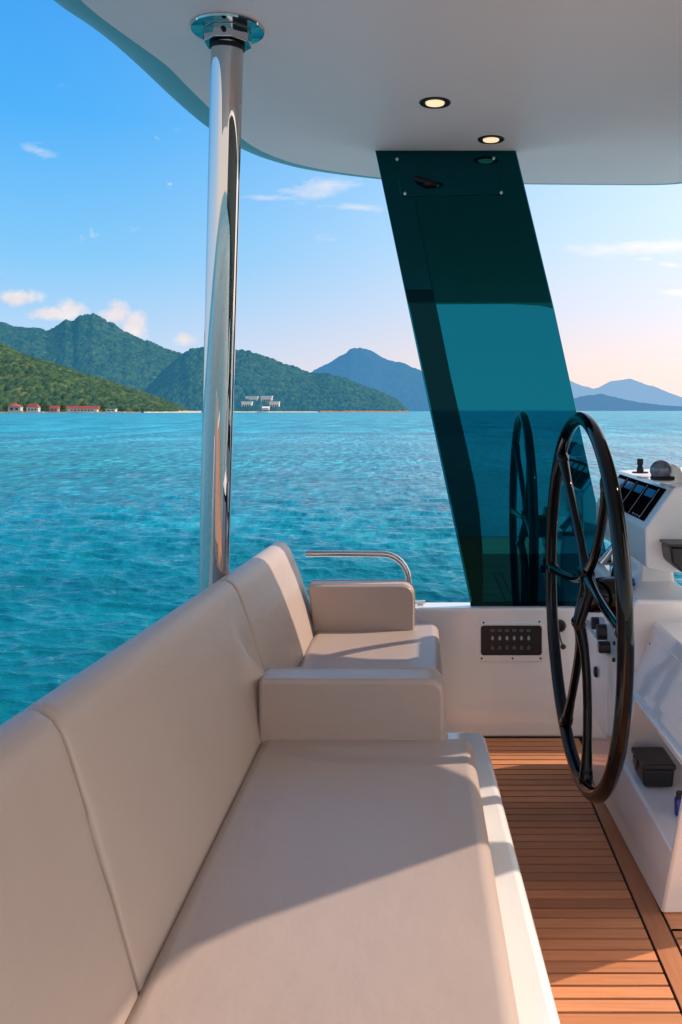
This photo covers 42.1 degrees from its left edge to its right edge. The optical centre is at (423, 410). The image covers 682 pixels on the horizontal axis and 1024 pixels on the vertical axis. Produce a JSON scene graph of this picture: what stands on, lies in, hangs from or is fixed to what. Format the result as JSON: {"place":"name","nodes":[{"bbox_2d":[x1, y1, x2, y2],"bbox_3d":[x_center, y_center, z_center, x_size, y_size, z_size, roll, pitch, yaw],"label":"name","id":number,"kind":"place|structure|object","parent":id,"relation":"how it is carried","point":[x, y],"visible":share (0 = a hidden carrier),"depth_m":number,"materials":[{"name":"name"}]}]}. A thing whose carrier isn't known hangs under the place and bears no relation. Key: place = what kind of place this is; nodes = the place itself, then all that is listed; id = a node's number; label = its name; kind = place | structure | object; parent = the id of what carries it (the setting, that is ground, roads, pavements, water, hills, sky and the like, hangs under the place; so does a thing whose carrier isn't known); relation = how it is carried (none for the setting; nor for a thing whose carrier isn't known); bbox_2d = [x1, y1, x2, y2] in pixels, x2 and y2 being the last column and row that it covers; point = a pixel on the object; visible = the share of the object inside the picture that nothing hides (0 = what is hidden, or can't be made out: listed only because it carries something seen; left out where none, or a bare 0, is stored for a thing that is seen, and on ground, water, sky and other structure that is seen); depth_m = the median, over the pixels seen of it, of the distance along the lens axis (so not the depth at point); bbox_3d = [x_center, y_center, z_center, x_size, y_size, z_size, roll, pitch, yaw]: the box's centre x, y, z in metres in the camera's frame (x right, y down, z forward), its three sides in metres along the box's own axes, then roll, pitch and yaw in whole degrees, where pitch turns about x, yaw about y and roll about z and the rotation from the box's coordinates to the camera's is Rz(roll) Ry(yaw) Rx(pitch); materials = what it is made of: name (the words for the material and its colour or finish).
{"place":"outdoors","nodes":[
{"label":"outdoors","id":0,"kind":"place"},
{"bbox_2d":[0,411,140,412],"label":"shore rocks","id":1,"kind":"object","parent":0,"point":[74,412],"visible":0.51,"depth_m":2331.95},
{"bbox_2d":[0,313,182,390],"bbox_3d":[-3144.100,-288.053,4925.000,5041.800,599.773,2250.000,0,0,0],"label":"mountain","id":2,"kind":"structure","parent":0,"point":[95,345],"depth_m":4677.41,"materials":[{"name":"green plant"}]},
{"bbox_2d":[0,342,190,412],"bbox_3d":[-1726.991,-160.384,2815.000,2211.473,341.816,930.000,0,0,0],"label":"hill","id":3,"kind":"structure","parent":0,"point":[26,379],"depth_m":2566.47,"materials":[{"name":"green plant"}]},
{"bbox_2d":[49,406,59,412],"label":"waterfront house","id":4,"kind":"structure","parent":3,"relation":"on","point":[53,409],"depth_m":2293.00,"materials":[{"name":"white wood"}]},
{"bbox_2d":[106,409,116,411],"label":"waterfront house","id":5,"kind":"structure","parent":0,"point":[112,410],"depth_m":2293.00,"materials":[{"name":"white paint"}]},
{"bbox_2d":[144,411,200,412],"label":"beach","id":6,"kind":"structure","parent":0,"point":[176,412],"depth_m":2328.26,"materials":[{"name":"beige sand"}]},
{"bbox_2d":[234,411,317,411],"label":"beach","id":7,"kind":"structure","parent":0,"point":[275,411],"depth_m":2892.68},
{"bbox_2d":[0,411,681,724],"bbox_3d":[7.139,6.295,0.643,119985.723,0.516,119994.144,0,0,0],"label":"sea","id":8,"kind":"structure","parent":0,"point":[99,532],"depth_m":55.61,"materials":[{"name":"blue liquid"}]},
{"bbox_2d":[8,402,22,412],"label":"waterfront house","id":9,"kind":"structure","parent":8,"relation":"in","point":[15,407],"depth_m":2293.00,"materials":[{"name":"white paint"}]},
{"bbox_2d":[26,404,39,412],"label":"waterfront house","id":10,"kind":"structure","parent":8,"relation":"in","point":[32,408],"depth_m":2293.00,"materials":[{"name":"white paint"}]},
{"bbox_2d":[66,406,99,412],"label":"waterfront house","id":11,"kind":"structure","parent":8,"relation":"in","point":[95,409],"depth_m":2293.00,"materials":[{"name":"white paint"}]},
{"bbox_2d":[144,347,408,411],"bbox_3d":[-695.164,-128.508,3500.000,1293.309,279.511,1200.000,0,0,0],"label":"headland","id":12,"kind":"structure","parent":8,"relation":"in","point":[178,381],"depth_m":3203.49,"materials":[{"name":"green plant"}]},
{"bbox_2d":[241,402,252,406],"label":"hotel building","id":13,"kind":"structure","parent":12,"relation":"on","point":[245,404],"depth_m":2923.00,"materials":[{"name":"white concrete"}]},
{"bbox_2d":[245,396,258,400],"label":"hotel building","id":14,"kind":"structure","parent":12,"relation":"on","point":[252,397],"depth_m":2983.00,"materials":[{"name":"white concrete"}]},
{"bbox_2d":[260,396,272,403],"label":"hotel building","id":15,"kind":"structure","parent":12,"relation":"on","point":[267,399],"depth_m":2978.00,"materials":[{"name":"white concrete"}]},
{"bbox_2d":[269,402,279,407],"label":"hotel building","id":16,"kind":"structure","parent":12,"relation":"on","point":[273,404],"depth_m":2923.00,"materials":[{"name":"white concrete"}]},
{"bbox_2d":[574,394,681,410],"bbox_3d":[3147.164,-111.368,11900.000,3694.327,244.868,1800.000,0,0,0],"label":"islet","id":17,"kind":"object","parent":8,"relation":"in","point":[600,402],"visible":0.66,"depth_m":11423.50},
{"bbox_3d":[0.510,3.247,0.000,4.760,3.689,10.200,0,0,0],"label":"yacht hull","id":18,"kind":"object","parent":8,"relation":"on","visible":0},
{"bbox_2d":[579,738,681,1014],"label":"deck base","id":19,"kind":"object","parent":18,"relation":"on","point":[648,935],"depth_m":2.04,"materials":[{"name":"black rubber"}]},
{"bbox_2d":[415,602,582,737],"bbox_3d":[0.383,0.948,3.219,2.465,0.468,0.124,0,0,0],"label":"bulkhead","id":20,"kind":"object","parent":19,"relation":"on","point":[496,670],"visible":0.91,"depth_m":3.18,"materials":[{"name":"white plastic"}]},
{"bbox_2d":[306,550,415,612],"bbox_3d":[-0.223,0.613,3.145,0.394,0.225,0.023,0,0,0],"label":"grab rail","id":21,"kind":"object","parent":20,"relation":"attached to","point":[400,561],"visible":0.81,"depth_m":3.13,"materials":[{"name":"silver metal"}]},
{"bbox_2d":[415,600,424,604],"bbox_3d":[-0.013,0.710,3.230,0.039,0.025,0.013,0,0,0],"label":"deck cleat","id":22,"kind":"object","parent":20,"relation":"on","point":[421,602],"visible":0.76,"depth_m":3.23,"materials":[{"name":"silver metal"}]},
{"bbox_2d":[375,151,605,605],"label":"glass pillar","id":23,"kind":"structure","parent":20,"relation":"on","point":[498,388],"depth_m":3.20,"materials":[{"name":"teal glass"}]},
{"bbox_2d":[485,738,681,1023],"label":"deck planking","id":24,"kind":"object","parent":19,"relation":"on","point":[602,965],"visible":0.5,"depth_m":2.13,"materials":[{"name":"brown wood"}]},
{"bbox_2d":[574,738,681,1009],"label":"deck margin","id":25,"kind":"object","parent":19,"relation":"on","point":[668,952],"visible":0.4,"depth_m":2.10,"materials":[{"name":"brown wood"}]},
{"bbox_2d":[586,459,681,912],"bbox_3d":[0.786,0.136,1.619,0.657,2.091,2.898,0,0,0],"label":"helm console","id":26,"kind":"object","parent":19,"relation":"on","point":[648,821],"visible":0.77,"depth_m":2.36,"materials":[{"name":"white plastic"}]},
{"bbox_2d":[545,411,634,802],"bbox_3d":[0.450,0.527,2.465,0.080,1.049,1.049,0,0,0],"label":"steering wheel","id":27,"kind":"object","parent":26,"relation":"attached to","point":[611,510],"visible":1,"depth_m":2.39,"materials":[{"name":"black paint"}]},
{"bbox_2d":[631,747,675,786],"bbox_3d":[0.610,0.952,2.350,0.094,0.061,0.128,0,0,0],"label":"storage box","id":28,"kind":"object","parent":26,"relation":"on","point":[654,766],"visible":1,"depth_m":2.30,"materials":[{"name":"black plastic"}]},
{"bbox_2d":[674,790,681,815],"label":"lotion bottle","id":29,"kind":"object","parent":26,"relation":"on","point":[677,799],"visible":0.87,"depth_m":2.13,"materials":[{"name":"blue plastic"}]},
{"bbox_2d":[663,912,681,930],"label":"deck margin","id":30,"kind":"object","parent":19,"relation":"on","point":[674,920],"visible":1,"depth_m":2.04,"materials":[{"name":"brown wood"}]},
{"bbox_2d":[671,929,681,950],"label":"deck planking","id":31,"kind":"object","parent":19,"relation":"on","point":[677,935],"visible":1,"depth_m":1.98,"materials":[{"name":"brown wood"}]},
{"bbox_2d":[0,0,681,396],"label":"sky","id":32,"kind":"structure","parent":0,"point":[104,173],"materials":[{"name":"blue"}]},
{"bbox_2d":[320,410,408,411],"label":"shore rocks","id":33,"kind":"object","parent":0,"point":[364,411],"visible":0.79,"depth_m":2886.06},
{"bbox_2d":[311,348,429,410],"bbox_3d":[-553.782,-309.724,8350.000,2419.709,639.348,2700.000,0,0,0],"label":"blue hill","id":34,"kind":"structure","parent":0,"point":[403,383],"depth_m":7910.00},
{"bbox_2d":[570,379,681,405],"bbox_3d":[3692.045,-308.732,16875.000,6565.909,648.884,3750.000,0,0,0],"label":"hill","id":35,"kind":"structure","parent":0,"point":[632,390],"depth_m":16375.71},
{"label":"deck planking","id":36,"kind":"structure","parent":0,"visible":0},
{"bbox_2d":[0,542,559,1023],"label":"settee","id":37,"kind":"object","parent":36,"relation":"on","point":[260,788],"visible":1,"depth_m":1.36,"materials":[{"name":"beige leather"}]},
{"bbox_2d":[190,12,264,592],"bbox_3d":[-0.527,-0.114,2.260,0.180,1.660,0.374,0,0,-26],"label":"support pole","id":38,"kind":"object","parent":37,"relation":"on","point":[229,38],"visible":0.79,"depth_m":2.21,"materials":[{"name":"silver metal"}]},
{"bbox_2d":[54,0,681,184],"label":"hardtop roof","id":39,"kind":"structure","parent":38,"relation":"on","point":[570,92],"depth_m":2.50,"materials":[{"name":"white plastic"}]},
{"bbox_2d":[419,97,450,108],"bbox_3d":[0.034,-0.943,2.698,0.098,0.010,0.098,0,0,0],"label":"downlight","id":40,"kind":"object","parent":39,"relation":"attached to","point":[433,102],"visible":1,"depth_m":2.69,"materials":[{"name":"black plastic"}]},
{"bbox_2d":[477,135,504,143],"bbox_3d":[0.234,-0.943,3.064,0.095,0.010,0.095,0,0,0],"label":"downlight","id":41,"kind":"object","parent":39,"relation":"attached to","point":[491,139],"visible":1,"depth_m":3.05,"materials":[{"name":"black plastic"}]}
]}

